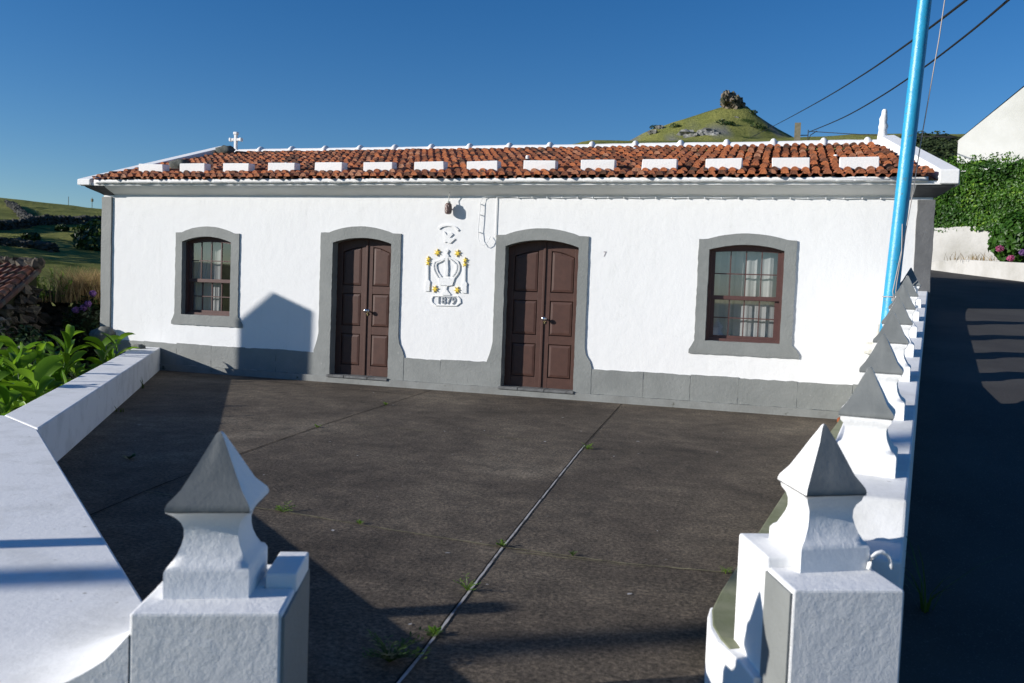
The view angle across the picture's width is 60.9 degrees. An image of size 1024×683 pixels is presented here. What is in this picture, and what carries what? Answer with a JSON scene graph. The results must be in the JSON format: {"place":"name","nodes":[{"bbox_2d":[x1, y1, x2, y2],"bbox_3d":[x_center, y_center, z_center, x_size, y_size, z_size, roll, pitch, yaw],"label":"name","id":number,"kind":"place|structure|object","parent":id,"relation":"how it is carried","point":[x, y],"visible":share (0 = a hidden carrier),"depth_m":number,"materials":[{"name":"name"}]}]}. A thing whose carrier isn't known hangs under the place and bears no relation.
{"place":"outdoors","nodes":[
{"label":"outdoors","id":0,"kind":"place"},
{"bbox_2d":[57,370,836,682],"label":"terrace","id":1,"kind":"structure","parent":0,"point":[650,514],"depth_m":5.72,"materials":[{"name":"concrete"}]},
{"bbox_2d":[129,431,309,682],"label":"gate pier","id":2,"kind":"structure","parent":1,"relation":"on","point":[223,602],"depth_m":2.28,"materials":[{"name":"white painted plaster"},{"name":"grey paint"}]},
{"bbox_2d":[275,501,294,511],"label":"weed","id":3,"kind":"object","parent":1,"relation":"on","point":[278,508],"visible":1,"depth_m":5.51,"materials":[{"name":"green plant"}]},
{"bbox_2d":[362,627,429,661],"bbox_3d":[-0.442,1.159,3.334,0.260,0.144,0.228,2,3,-6],"label":"weed","id":4,"kind":"object","parent":1,"relation":"on","point":[384,654],"visible":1,"depth_m":3.33,"materials":[{"name":"green plant"}]},
{"bbox_2d":[424,625,441,635],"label":"weed","id":5,"kind":"object","parent":1,"relation":"on","point":[434,630],"visible":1,"depth_m":3.61,"materials":[{"name":"green plant"}]},
{"bbox_2d":[453,573,480,589],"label":"weed","id":6,"kind":"object","parent":1,"relation":"on","point":[467,586],"visible":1,"depth_m":4.16,"materials":[{"name":"green plant"}]},
{"bbox_2d":[496,539,507,545],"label":"weed","id":7,"kind":"object","parent":1,"relation":"on","point":[502,543],"visible":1,"depth_m":4.92,"materials":[{"name":"green plant"}]},
{"bbox_2d":[77,109,959,418],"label":"house","id":8,"kind":"structure","parent":1,"relation":"on","point":[755,283],"depth_m":12.41,"materials":[{"name":"white paint"}]},
{"bbox_2d":[139,164,169,172],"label":"roof block","id":9,"kind":"structure","parent":8,"relation":"on","point":[151,167],"depth_m":14.06,"materials":[{"name":"white"}]},
{"bbox_2d":[168,159,189,168],"bbox_3d":[-5.584,-2.954,14.607,0.375,0.215,0.280,3,3,17],"label":"roof stone","id":10,"kind":"object","parent":8,"relation":"on","point":[174,164],"visible":0.55,"depth_m":14.51,"materials":[{"name":"grey stone"}]},
{"bbox_2d":[180,163,210,172],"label":"roof block","id":11,"kind":"structure","parent":8,"relation":"on","point":[190,167],"depth_m":13.83,"materials":[{"name":"white"}]},
{"bbox_2d":[185,237,230,315],"bbox_3d":[-4.799,-1.045,13.961,0.925,1.285,0.155,3,3,17],"label":"window","id":12,"kind":"structure","parent":8,"relation":"in","point":[204,256],"depth_m":14.03,"materials":[{"name":"brown paint"}]},
{"bbox_2d":[215,145,235,153],"bbox_3d":[-5.576,-3.688,16.909,0.404,0.232,0.302,3,3,17],"label":"roof stone","id":13,"kind":"object","parent":8,"relation":"on","point":[225,149],"visible":0.63,"depth_m":16.80,"materials":[{"name":"grey stone"}]},
{"bbox_2d":[223,163,254,171],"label":"roof block","id":14,"kind":"structure","parent":8,"relation":"on","point":[238,167],"depth_m":13.61,"materials":[{"name":"white"}]},
{"bbox_2d":[268,163,299,171],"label":"roof block","id":15,"kind":"structure","parent":8,"relation":"on","point":[283,166],"depth_m":13.36,"materials":[{"name":"white concrete"}]},
{"bbox_2d":[315,162,346,171],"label":"roof block","id":16,"kind":"structure","parent":8,"relation":"on","point":[333,166],"depth_m":13.13,"materials":[{"name":"white"}]},
{"bbox_2d":[335,238,390,376],"bbox_3d":[-2.231,-0.528,13.153,1.005,2.090,0.149,3,3,17],"label":"door","id":17,"kind":"structure","parent":8,"relation":"in","point":[364,265],"depth_m":13.18,"materials":[{"name":"brown paint"}]},
{"bbox_2d":[363,162,396,171],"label":"roof block","id":18,"kind":"structure","parent":8,"relation":"on","point":[380,166],"depth_m":12.89,"materials":[{"name":"white concrete"}]},
{"bbox_2d":[414,161,447,171],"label":"roof block","id":19,"kind":"structure","parent":8,"relation":"on","point":[429,166],"depth_m":12.66,"materials":[{"name":"white concrete"}]},
{"bbox_2d":[445,192,451,213],"bbox_3d":[-0.905,-1.984,12.481,0.099,0.317,0.137,3,3,17],"label":"wall lantern","id":20,"kind":"object","parent":8,"relation":"attached to","point":[448,207],"depth_m":12.43,"materials":[{"name":"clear glass"}]},
{"bbox_2d":[467,161,500,171],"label":"roof block","id":21,"kind":"structure","parent":8,"relation":"on","point":[487,165],"depth_m":12.42,"materials":[{"name":"white concrete"}]},
{"bbox_2d":[523,160,557,170],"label":"roof block","id":22,"kind":"structure","parent":8,"relation":"on","point":[539,165],"depth_m":12.18,"materials":[{"name":"white concrete"}]},
{"bbox_2d":[504,241,578,389],"bbox_3d":[0.422,-0.392,12.342,1.100,2.105,0.149,3,3,17],"label":"door","id":23,"kind":"structure","parent":8,"relation":"in","point":[542,286],"depth_m":12.36,"materials":[{"name":"brown paint"}]},
{"bbox_2d":[581,160,616,170],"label":"roof block","id":24,"kind":"structure","parent":8,"relation":"on","point":[593,165],"depth_m":11.92,"materials":[{"name":"white concrete"}]},
{"bbox_2d":[641,159,677,170],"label":"roof block","id":25,"kind":"structure","parent":8,"relation":"on","point":[659,164],"depth_m":11.68,"materials":[{"name":"white concrete"}]},
{"bbox_2d":[705,158,742,169],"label":"roof block","id":26,"kind":"structure","parent":8,"relation":"on","point":[728,163],"depth_m":11.43,"materials":[{"name":"white concrete"}]},
{"bbox_2d":[705,245,783,343],"bbox_3d":[3.093,-0.632,11.548,1.000,1.313,0.155,3,3,17],"label":"window","id":27,"kind":"structure","parent":8,"relation":"in","point":[745,283],"depth_m":11.58,"materials":[{"name":"brown paint"}]},
{"bbox_2d":[772,157,809,169],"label":"roof block","id":28,"kind":"structure","parent":8,"relation":"on","point":[789,163],"depth_m":11.19,"materials":[{"name":"white concrete"}]},
{"bbox_2d":[839,157,878,169],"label":"roof block","id":29,"kind":"structure","parent":8,"relation":"on","point":[855,162],"depth_m":10.95,"materials":[{"name":"white concrete"}]},
{"bbox_2d":[863,324,879,353],"bbox_3d":[4.535,-0.033,10.892,0.240,0.370,0.124,3,3,17],"label":"meter box","id":30,"kind":"object","parent":8,"relation":"attached to","point":[868,347],"visible":0.45,"depth_m":10.86,"materials":[{"name":"plastic"}]},
{"bbox_2d":[720,566,732,573],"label":"grass tuft","id":31,"kind":"object","parent":1,"relation":"on","point":[730,571],"visible":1,"depth_m":4.60,"materials":[{"name":"green plant"}]},
{"bbox_2d":[704,268,927,682],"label":"boundary wall","id":32,"kind":"structure","parent":1,"relation":"on","point":[873,432],"depth_m":3.44,"materials":[{"name":"white paint"}]},
{"bbox_2d":[734,424,903,682],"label":"gate pier","id":33,"kind":"structure","parent":1,"relation":"on","point":[819,599],"depth_m":2.70,"materials":[{"name":"white paint"}]},
{"bbox_2d":[879,0,944,331],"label":"flagpole","id":34,"kind":"object","parent":1,"relation":"on","point":[900,217],"visible":0.66,"depth_m":8.94,"materials":[{"name":"blue metal"}]},
{"bbox_2d":[0,106,964,305],"bbox_3d":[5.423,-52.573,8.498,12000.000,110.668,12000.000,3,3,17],"label":"terrain","id":35,"kind":"structure","parent":0,"point":[69,254],"depth_m":275.04,"materials":[{"name":"green plant"}]},
{"bbox_2d":[4,200,36,225],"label":"field wall","id":36,"kind":"structure","parent":35,"relation":"on","point":[20,211],"depth_m":217.22,"materials":[{"name":"stone"}]},
{"bbox_2d":[0,237,59,252],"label":"field wall","id":37,"kind":"structure","parent":35,"relation":"on","point":[49,246],"depth_m":138.24,"materials":[{"name":"stone"}]},
{"bbox_2d":[20,232,42,240],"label":"pasture bush","id":38,"kind":"object","parent":35,"relation":"on","point":[33,236],"visible":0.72,"depth_m":150.69,"materials":[{"name":"green plant"}]},
{"bbox_2d":[0,214,101,229],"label":"field wall","id":39,"kind":"structure","parent":35,"relation":"on","point":[26,222],"depth_m":184.14,"materials":[{"name":"stone"}]},
{"bbox_2d":[54,224,69,230],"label":"pasture bush","id":40,"kind":"object","parent":35,"relation":"on","point":[62,227],"visible":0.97,"depth_m":173.63,"materials":[{"name":"green plant"}]},
{"bbox_2d":[36,290,100,369],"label":"stone wall","id":41,"kind":"structure","parent":35,"relation":"on","point":[49,315],"depth_m":16.22,"materials":[{"name":"stone"}]},
{"bbox_2d":[37,268,72,301],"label":"tall weed","id":42,"kind":"object","parent":41,"relation":"on","point":[41,295],"visible":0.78,"depth_m":15.81,"materials":[{"name":"green plant"}]},
{"bbox_2d":[38,266,100,303],"bbox_3d":[-7.849,-1.067,16.413,2.646,0.680,2.382,3,3,17],"label":"dry grass clump","id":43,"kind":"object","parent":41,"relation":"on","point":[86,285],"visible":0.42,"depth_m":15.85,"materials":[{"name":"beige plant"}]},
{"bbox_2d":[70,222,100,237],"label":"pasture bush","id":44,"kind":"object","parent":35,"relation":"on","point":[92,229],"visible":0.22,"depth_m":157.47,"materials":[{"name":"green plant"}]},
{"bbox_2d":[73,234,100,250],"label":"pasture bush","id":45,"kind":"object","parent":35,"relation":"on","point":[84,245],"visible":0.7,"depth_m":144.25,"materials":[{"name":"green plant"}]},
{"bbox_2d":[73,229,100,240],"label":"pasture bush","id":46,"kind":"object","parent":35,"relation":"on","point":[82,231],"visible":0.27,"depth_m":158.01,"materials":[{"name":"green plant"}]},
{"bbox_2d":[74,219,100,244],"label":"pasture bush","id":47,"kind":"object","parent":35,"relation":"on","point":[88,228],"visible":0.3,"depth_m":154.55,"materials":[{"name":"green plant"}]},
{"bbox_2d":[647,129,657,134],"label":"hill boulder","id":48,"kind":"object","parent":35,"relation":"on","point":[653,131],"visible":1,"depth_m":460.97,"materials":[{"name":"grey stone"}]},
{"bbox_2d":[655,125,664,128],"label":"hill boulder","id":49,"kind":"object","parent":35,"relation":"on","point":[660,127],"visible":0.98,"depth_m":464.98,"materials":[{"name":"grey stone"}]},
{"bbox_2d":[676,129,693,135],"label":"hill boulder","id":50,"kind":"object","parent":35,"relation":"on","point":[683,132],"visible":0.6,"depth_m":442.00,"materials":[{"name":"grey stone"}]},
{"bbox_2d":[683,133,698,137],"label":"hill boulder","id":51,"kind":"object","parent":35,"relation":"on","point":[688,135],"visible":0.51,"depth_m":434.83,"materials":[{"name":"grey stone"}]},
{"bbox_2d":[692,132,704,136],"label":"hill boulder","id":52,"kind":"object","parent":35,"relation":"on","point":[697,134],"visible":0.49,"depth_m":432.44,"materials":[{"name":"grey stone"}]},
{"bbox_2d":[696,127,713,132],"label":"hill boulder","id":53,"kind":"object","parent":35,"relation":"on","point":[703,130],"visible":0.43,"depth_m":435.53,"materials":[{"name":"grey stone"}]},
{"bbox_2d":[703,130,717,134],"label":"hill boulder","id":54,"kind":"object","parent":35,"relation":"on","point":[706,132],"visible":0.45,"depth_m":432.16,"materials":[{"name":"grey stone"}]},
{"bbox_2d":[720,90,745,108],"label":"summit crag","id":55,"kind":"structure","parent":35,"relation":"on","point":[730,100],"depth_m":464.70,"materials":[{"name":"brown stone"}]},
{"bbox_2d":[794,123,814,140],"bbox_3d":[10.010,-4.425,30.158,0.758,6.220,0.262,3,3,17],"label":"utility pole","id":56,"kind":"object","parent":35,"relation":"on","point":[797,132],"visible":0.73,"depth_m":29.99,"materials":[{"name":"concrete"}]},
{"bbox_2d":[742,0,967,141],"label":"power cable","id":57,"kind":"object","parent":56,"relation":"attached to","point":[939,20],"visible":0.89,"depth_m":18.55,"materials":[{"name":"black plastic"}]},
{"bbox_2d":[811,131,957,137],"bbox_3d":[11.796,-6.668,27.993,0.066,0.842,5.133,0,4,-37],"label":"power cable","id":58,"kind":"object","parent":56,"relation":"attached to","point":[877,135],"visible":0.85,"depth_m":28.34,"materials":[{"name":"black plastic"}]},
{"bbox_2d":[809,0,1009,131],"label":"power cable","id":59,"kind":"object","parent":56,"relation":"attached to","point":[979,24],"visible":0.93,"depth_m":12.66,"materials":[{"name":"black plastic"}]},
{"bbox_2d":[957,86,1023,171],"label":"neighbour house","id":60,"kind":"structure","parent":35,"relation":"on","point":[1000,129],"depth_m":31.21,"materials":[{"name":"white paint"}]},
{"bbox_2d":[0,0,1023,208],"label":"sky","id":61,"kind":"structure","parent":0,"point":[88,87],"materials":[{"name":"blue"}]},
{"bbox_2d":[869,134,960,148],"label":"wooded slope","id":62,"kind":"structure","parent":0,"point":[948,137],"depth_m":295.07,"materials":[{"name":"plant"}]},
{"bbox_2d":[899,130,959,161],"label":"wooded hill","id":63,"kind":"structure","parent":62,"relation":"on","point":[940,147],"depth_m":262.03,"materials":[{"name":"green plant"}]},
{"bbox_2d":[898,270,1023,682],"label":"road","id":64,"kind":"structure","parent":0,"point":[967,499],"depth_m":4.54,"materials":[{"name":"grey asphalt"}]},
{"bbox_2d":[904,536,1016,612],"bbox_3d":[1.624,0.919,3.547,0.593,0.352,0.629,0,4,-41],"label":"grass tuft","id":65,"kind":"object","parent":64,"relation":"on","point":[924,605],"visible":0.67,"depth_m":3.44,"materials":[{"name":"green plant"}]},
{"bbox_2d":[932,226,998,261],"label":"retaining wall","id":66,"kind":"structure","parent":64,"relation":"on","point":[964,240],"depth_m":21.66,"materials":[{"name":"white paint"}]},
{"bbox_2d":[932,151,1023,231],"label":"hedge","id":67,"kind":"object","parent":66,"relation":"on","point":[980,197],"visible":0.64,"depth_m":21.30,"materials":[{"name":"green plant"}]},
{"bbox_2d":[931,259,1023,281],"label":"planter wall","id":68,"kind":"structure","parent":64,"relation":"on","point":[1014,271],"depth_m":19.42,"materials":[{"name":"paint"}]},
{"bbox_2d":[944,252,996,260],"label":"dry weed","id":69,"kind":"object","parent":68,"relation":"on","point":[976,257],"visible":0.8,"depth_m":20.27,"materials":[{"name":"beige plant"}]},
{"bbox_2d":[987,211,1023,262],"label":"hydrangea bush","id":70,"kind":"object","parent":68,"relation":"on","point":[1005,243],"visible":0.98,"depth_m":18.75,"materials":[{"name":"green plant"}]},
{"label":"garden ground","id":71,"kind":"structure","parent":0,"visible":0},
{"bbox_2d":[0,357,7,381],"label":"ginger lily","id":72,"kind":"object","parent":71,"relation":"on","point":[4,380],"visible":0.19,"depth_m":10.02,"materials":[{"name":"green plant"}]},
{"bbox_2d":[0,397,10,413],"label":"ginger lily","id":73,"kind":"object","parent":71,"relation":"on","point":[3,406],"visible":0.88,"depth_m":8.18,"materials":[{"name":"green plant"}]},
{"bbox_2d":[0,371,10,390],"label":"ginger lily","id":74,"kind":"object","parent":71,"relation":"on","point":[3,374],"visible":0.15,"depth_m":9.04,"materials":[{"name":"green plant"}]},
{"bbox_2d":[0,350,12,368],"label":"ginger lily","id":75,"kind":"object","parent":71,"relation":"on","point":[5,352],"visible":0.05,"depth_m":11.10,"materials":[{"name":"green plant"}]},
{"bbox_2d":[0,358,13,386],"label":"ginger lily","id":76,"kind":"object","parent":71,"relation":"on","point":[5,384],"visible":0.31,"depth_m":8.44,"materials":[{"name":"green plant"}]},
{"bbox_2d":[0,385,25,412],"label":"ginger lily","id":77,"kind":"object","parent":71,"relation":"on","point":[6,394],"visible":0.38,"depth_m":8.22,"materials":[{"name":"green plant"}]},
{"bbox_2d":[0,366,27,409],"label":"ginger lily","id":78,"kind":"object","parent":71,"relation":"on","point":[15,377],"visible":0.09,"depth_m":10.13,"materials":[{"name":"green plant"}]},
{"bbox_2d":[0,352,29,405],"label":"ginger lily","id":79,"kind":"object","parent":71,"relation":"on","point":[11,369],"visible":0.13,"depth_m":10.56,"materials":[{"name":"green plant"}]},
{"bbox_2d":[0,335,36,402],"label":"ginger lily","id":80,"kind":"object","parent":71,"relation":"on","point":[12,356],"visible":0.15,"depth_m":10.67,"materials":[{"name":"green plant"}]},
{"bbox_2d":[0,339,39,407],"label":"ginger lily","id":81,"kind":"object","parent":71,"relation":"on","point":[12,345],"visible":0.34,"depth_m":9.61,"materials":[{"name":"green plant"}]},
{"bbox_2d":[2,351,41,375],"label":"ginger lily","id":82,"kind":"object","parent":71,"relation":"on","point":[32,356],"visible":0.1,"depth_m":10.79,"materials":[{"name":"green plant"}]},
{"bbox_2d":[0,256,45,339],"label":"garden shed","id":83,"kind":"structure","parent":71,"relation":"on","point":[20,291],"depth_m":14.64,"materials":[{"name":"tile"}]},
{"bbox_2d":[7,355,63,411],"bbox_3d":[-4.995,0.833,9.007,0.563,1.432,0.444,3,6,-32],"label":"ginger lily","id":84,"kind":"object","parent":71,"relation":"on","point":[39,379],"visible":0.45,"depth_m":8.92,"materials":[{"name":"green plant"}]},
{"bbox_2d":[28,379,48,395],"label":"ginger lily","id":85,"kind":"object","parent":71,"relation":"on","point":[44,392],"visible":0.07,"depth_m":10.37,"materials":[{"name":"green plant"}]},
{"bbox_2d":[0,354,77,389],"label":"shrub","id":86,"kind":"object","parent":71,"relation":"on","point":[72,376],"visible":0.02,"depth_m":11.99,"materials":[{"name":"green plant"}]},
{"bbox_2d":[33,341,45,369],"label":"ginger lily","id":87,"kind":"object","parent":71,"relation":"on","point":[40,347],"visible":0.29,"depth_m":10.82,"materials":[{"name":"green plant"}]},
{"bbox_2d":[0,321,89,371],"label":"shrub","id":88,"kind":"object","parent":71,"relation":"on","point":[21,337],"visible":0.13,"depth_m":13.80,"materials":[{"name":"green plant"}]},
{"bbox_2d":[28,363,64,391],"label":"ginger lily","id":89,"kind":"object","parent":71,"relation":"on","point":[50,372],"visible":0.16,"depth_m":10.61,"materials":[{"name":"green plant"}]},
{"bbox_2d":[46,342,60,349],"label":"ginger lily","id":90,"kind":"object","parent":71,"relation":"on","point":[52,345],"visible":0.1,"depth_m":13.67,"materials":[{"name":"green plant"}]},
{"bbox_2d":[47,371,66,390],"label":"ginger lily","id":91,"kind":"object","parent":71,"relation":"on","point":[65,379],"visible":0.1,"depth_m":9.40,"materials":[{"name":"green plant"}]},
{"bbox_2d":[53,367,72,387],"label":"ginger lily","id":92,"kind":"object","parent":71,"relation":"on","point":[58,376],"visible":0.17,"depth_m":11.22,"materials":[{"name":"green plant"}]},
{"bbox_2d":[45,342,82,372],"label":"ginger lily","id":93,"kind":"object","parent":71,"relation":"on","point":[50,349],"visible":0.1,"depth_m":13.46,"materials":[{"name":"green plant"}]},
{"bbox_2d":[58,324,74,376],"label":"ginger lily","id":94,"kind":"object","parent":71,"relation":"on","point":[68,333],"visible":0.53,"depth_m":12.09,"materials":[{"name":"green plant"}]},
{"bbox_2d":[43,330,89,369],"bbox_3d":[-6.284,0.636,12.261,0.665,1.584,0.246,1,3,-26],"label":"ginger lily","id":95,"kind":"object","parent":71,"relation":"on","point":[62,344],"visible":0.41,"depth_m":12.25,"materials":[{"name":"green plant"}]},
{"bbox_2d":[55,351,85,375],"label":"ginger lily","id":96,"kind":"object","parent":71,"relation":"on","point":[79,370],"visible":0.09,"depth_m":12.44,"materials":[{"name":"green plant"}]},
{"bbox_2d":[65,370,86,378],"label":"ginger lily","id":97,"kind":"object","parent":71,"relation":"on","point":[73,373],"visible":0.03,"depth_m":12.20,"materials":[{"name":"green plant"}]},
{"bbox_2d":[70,350,86,372],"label":"ginger lily","id":98,"kind":"object","parent":71,"relation":"on","point":[77,355],"visible":0.16,"depth_m":13.22,"materials":[{"name":"green plant"}]},
{"bbox_2d":[59,290,100,367],"bbox_3d":[-7.534,-0.207,15.646,1.342,1.443,0.958,6,5,49],"label":"garden hydrangea","id":99,"kind":"object","parent":71,"relation":"on","point":[86,320],"visible":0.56,"depth_m":15.49,"materials":[{"name":"green plant"}]},
{"bbox_2d":[0,347,159,682],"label":"wall","id":100,"kind":"structure","parent":71,"relation":"on","point":[71,601],"depth_m":3.36,"materials":[{"name":"white paint"}]},
{"bbox_2d":[131,344,145,348],"bbox_3d":[-5.897,0.089,13.740,0.211,0.108,0.224,3,3,17],"label":"flat stone","id":101,"kind":"object","parent":100,"relation":"on","point":[141,346],"visible":0.68,"depth_m":13.68,"materials":[{"name":"grey stone"}]},
{"bbox_2d":[85,335,118,370],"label":"ginger lily","id":102,"kind":"object","parent":71,"relation":"on","point":[106,340],"visible":0.17,"depth_m":13.87,"materials":[{"name":"green plant"}]},
{"bbox_2d":[83,336,121,368],"bbox_3d":[-6.092,0.671,13.043,0.612,1.504,0.247,2,3,-5],"label":"ginger lily","id":103,"kind":"object","parent":71,"relation":"on","point":[101,354],"visible":0.32,"depth_m":12.95,"materials":[{"name":"green plant"}]},
{"bbox_2d":[96,344,114,360],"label":"ginger lily","id":104,"kind":"object","parent":71,"relation":"on","point":[111,354],"visible":0.23,"depth_m":13.24,"materials":[{"name":"green plant"}]},
{"bbox_2d":[100,332,138,364],"bbox_3d":[-6.074,0.610,13.334,0.681,1.511,0.223,0,4,-34],"label":"ginger lily","id":105,"kind":"object","parent":71,"relation":"on","point":[121,337],"visible":0.41,"depth_m":13.29,"materials":[{"name":"green plant"}]}
]}

